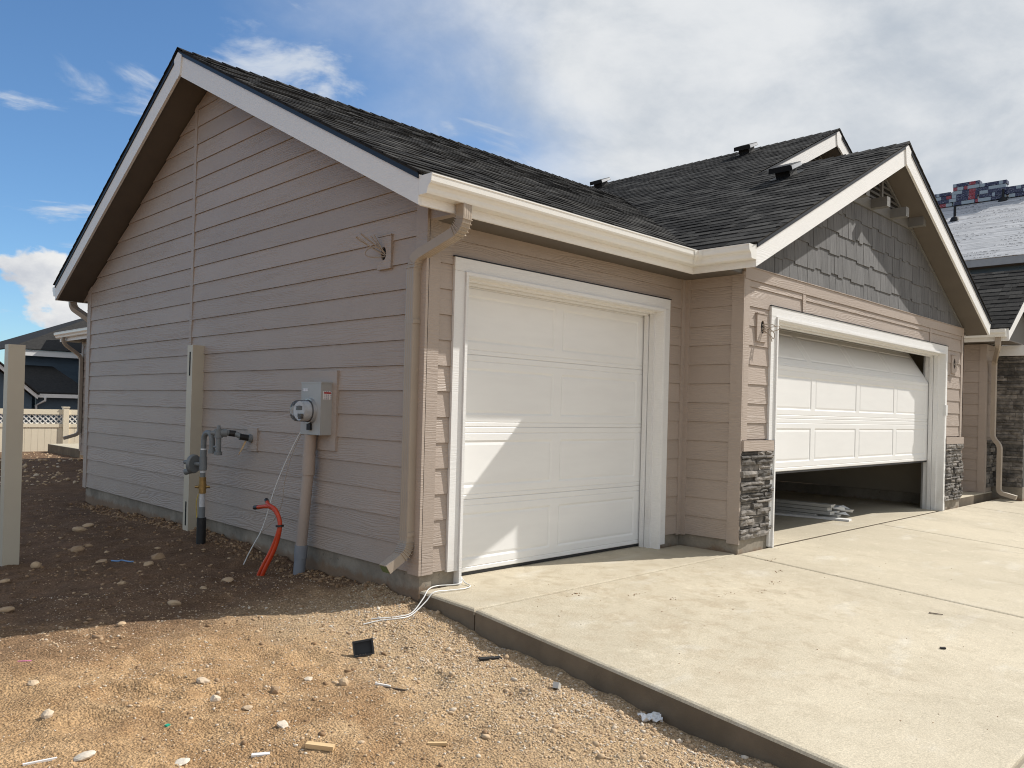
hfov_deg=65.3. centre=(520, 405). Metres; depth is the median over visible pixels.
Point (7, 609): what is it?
rock
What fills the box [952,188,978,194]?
shingle bundle
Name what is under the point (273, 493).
white cable
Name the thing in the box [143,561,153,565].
rock
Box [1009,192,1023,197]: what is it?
shingle bundle
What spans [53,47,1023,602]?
house
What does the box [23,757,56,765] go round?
stick
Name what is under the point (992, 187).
shingle bundle
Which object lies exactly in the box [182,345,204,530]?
fence post
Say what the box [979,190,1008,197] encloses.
shingle bundle
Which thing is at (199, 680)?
rock
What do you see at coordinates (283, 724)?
rock
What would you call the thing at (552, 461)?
garage door
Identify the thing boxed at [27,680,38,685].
rock
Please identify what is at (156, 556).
rock
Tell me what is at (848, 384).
garage door
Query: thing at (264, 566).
orange conduit
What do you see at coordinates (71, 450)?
patio slab
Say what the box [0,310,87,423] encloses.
house
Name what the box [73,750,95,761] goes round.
rock
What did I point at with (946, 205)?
shingle bundle
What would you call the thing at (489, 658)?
shingle scrap
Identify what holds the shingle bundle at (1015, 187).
on the shingle bundle at (1015, 191)
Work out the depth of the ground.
4.01 m
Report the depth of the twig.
3.90 m
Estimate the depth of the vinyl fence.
20.61 m
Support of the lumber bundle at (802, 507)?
on the house at (713, 353)
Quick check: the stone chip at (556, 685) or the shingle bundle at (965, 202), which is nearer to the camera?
the stone chip at (556, 685)
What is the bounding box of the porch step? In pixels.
[959,491,991,506]
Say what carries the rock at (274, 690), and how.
on the ground
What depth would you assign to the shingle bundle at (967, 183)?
32.86 m
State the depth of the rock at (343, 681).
3.96 m
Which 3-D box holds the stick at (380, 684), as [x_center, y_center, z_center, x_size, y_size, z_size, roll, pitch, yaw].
[-0.681,1.382,3.952,0.080,0.009,0.010,7,1,9]
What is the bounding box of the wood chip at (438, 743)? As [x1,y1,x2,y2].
[428,742,446,745]
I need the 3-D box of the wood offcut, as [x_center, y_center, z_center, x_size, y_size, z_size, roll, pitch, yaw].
[-0.809,1.375,3.225,0.115,0.018,0.030,4,0,6]
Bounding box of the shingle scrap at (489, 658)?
[478,656,501,660]
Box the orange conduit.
[253,498,283,575]
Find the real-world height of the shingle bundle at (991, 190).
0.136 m
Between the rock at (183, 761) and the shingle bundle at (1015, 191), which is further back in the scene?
the shingle bundle at (1015, 191)
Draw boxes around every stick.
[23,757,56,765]
[375,682,390,686]
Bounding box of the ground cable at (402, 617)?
[363,576,470,624]
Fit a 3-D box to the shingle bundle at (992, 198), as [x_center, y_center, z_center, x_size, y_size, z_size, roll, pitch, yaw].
[19.102,-8.347,32.315,1.000,0.136,0.360,1,-1,45]
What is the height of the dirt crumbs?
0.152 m
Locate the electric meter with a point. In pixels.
(314, 410)
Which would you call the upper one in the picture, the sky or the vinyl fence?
the sky
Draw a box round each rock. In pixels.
[0,579,9,582]
[0,606,14,612]
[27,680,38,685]
[30,561,41,567]
[41,709,53,718]
[70,546,84,551]
[72,527,87,531]
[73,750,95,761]
[82,523,93,526]
[117,621,125,625]
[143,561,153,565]
[151,553,164,559]
[167,600,180,604]
[174,758,189,765]
[196,677,209,683]
[210,695,220,701]
[221,577,233,581]
[241,705,252,709]
[270,686,278,693]
[277,720,288,728]
[339,677,348,685]
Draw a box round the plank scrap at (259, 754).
[251,752,269,756]
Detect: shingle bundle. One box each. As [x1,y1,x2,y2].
[934,192,951,197]
[936,195,951,200]
[937,199,950,204]
[939,203,952,207]
[950,195,978,202]
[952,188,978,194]
[952,191,979,198]
[953,180,981,187]
[953,184,979,191]
[953,199,977,205]
[978,194,1007,201]
[979,179,1008,187]
[979,183,1007,191]
[979,187,1007,193]
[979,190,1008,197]
[1007,188,1023,194]
[1008,184,1023,189]
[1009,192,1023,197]
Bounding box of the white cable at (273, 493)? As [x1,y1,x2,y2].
[243,433,300,564]
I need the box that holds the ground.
[0,451,819,767]
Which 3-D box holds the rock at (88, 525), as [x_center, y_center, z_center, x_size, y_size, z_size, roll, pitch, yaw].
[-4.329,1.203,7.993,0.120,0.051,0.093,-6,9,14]
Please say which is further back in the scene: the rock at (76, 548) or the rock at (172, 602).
the rock at (76, 548)
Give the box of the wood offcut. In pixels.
[305,741,334,751]
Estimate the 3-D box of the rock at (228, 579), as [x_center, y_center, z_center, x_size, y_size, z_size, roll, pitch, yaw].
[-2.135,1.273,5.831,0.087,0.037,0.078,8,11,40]
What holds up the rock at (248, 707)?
on the ground
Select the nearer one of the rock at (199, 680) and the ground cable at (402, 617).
the rock at (199, 680)
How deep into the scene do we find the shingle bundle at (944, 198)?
33.45 m
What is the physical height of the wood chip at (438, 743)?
0.012 m
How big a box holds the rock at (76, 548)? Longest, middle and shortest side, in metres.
0.134 x 0.103 x 0.055 m
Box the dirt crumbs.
[474,555,997,729]
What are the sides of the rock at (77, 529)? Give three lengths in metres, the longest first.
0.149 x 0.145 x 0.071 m
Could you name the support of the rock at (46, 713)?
on the ground
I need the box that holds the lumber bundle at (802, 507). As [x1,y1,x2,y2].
[774,498,853,517]
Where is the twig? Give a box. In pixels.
[383,686,405,690]
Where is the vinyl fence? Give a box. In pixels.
[0,407,78,451]
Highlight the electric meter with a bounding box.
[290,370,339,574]
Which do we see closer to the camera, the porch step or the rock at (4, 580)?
the rock at (4, 580)
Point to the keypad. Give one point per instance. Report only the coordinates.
(945, 412)
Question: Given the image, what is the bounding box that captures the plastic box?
[352,638,374,656]
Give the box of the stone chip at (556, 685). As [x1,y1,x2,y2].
[552,681,560,688]
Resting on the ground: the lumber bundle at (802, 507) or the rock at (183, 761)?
the rock at (183, 761)
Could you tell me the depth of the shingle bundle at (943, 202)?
33.46 m
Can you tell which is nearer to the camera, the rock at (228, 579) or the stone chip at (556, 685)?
the stone chip at (556, 685)
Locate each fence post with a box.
[0,344,25,565]
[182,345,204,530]
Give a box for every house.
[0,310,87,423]
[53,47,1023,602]
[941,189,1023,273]
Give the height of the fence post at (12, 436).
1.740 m
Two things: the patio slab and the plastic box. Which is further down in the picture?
the plastic box
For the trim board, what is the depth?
9.67 m
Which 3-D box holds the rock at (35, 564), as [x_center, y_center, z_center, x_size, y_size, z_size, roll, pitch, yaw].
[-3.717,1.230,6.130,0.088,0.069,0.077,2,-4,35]
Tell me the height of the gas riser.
1.139 m
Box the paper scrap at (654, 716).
[638,712,662,721]
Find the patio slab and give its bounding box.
[48,444,82,457]
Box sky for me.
[0,0,1023,363]
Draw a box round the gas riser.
[183,425,258,543]
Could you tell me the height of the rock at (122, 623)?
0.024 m
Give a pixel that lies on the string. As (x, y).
(121, 560)
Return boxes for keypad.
[943,405,947,415]
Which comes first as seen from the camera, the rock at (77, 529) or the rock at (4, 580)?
the rock at (4, 580)
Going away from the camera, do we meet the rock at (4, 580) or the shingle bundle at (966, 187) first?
the rock at (4, 580)
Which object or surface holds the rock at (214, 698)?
on the ground
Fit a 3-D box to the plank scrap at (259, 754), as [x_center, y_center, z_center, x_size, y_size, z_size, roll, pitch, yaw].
[-1.032,1.387,3.174,0.070,0.008,0.022,2,0,-14]
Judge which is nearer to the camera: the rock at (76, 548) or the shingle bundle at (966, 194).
the rock at (76, 548)
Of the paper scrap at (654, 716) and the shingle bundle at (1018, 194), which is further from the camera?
the shingle bundle at (1018, 194)
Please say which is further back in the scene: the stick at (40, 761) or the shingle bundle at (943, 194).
the shingle bundle at (943, 194)
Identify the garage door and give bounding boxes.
[461,286,643,575]
[775,328,928,508]
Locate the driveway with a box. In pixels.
[419,498,1023,767]
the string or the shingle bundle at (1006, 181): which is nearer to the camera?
the string
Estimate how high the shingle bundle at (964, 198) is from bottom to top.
0.136 m
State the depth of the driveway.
4.74 m
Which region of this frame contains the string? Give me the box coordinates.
[111,560,133,561]

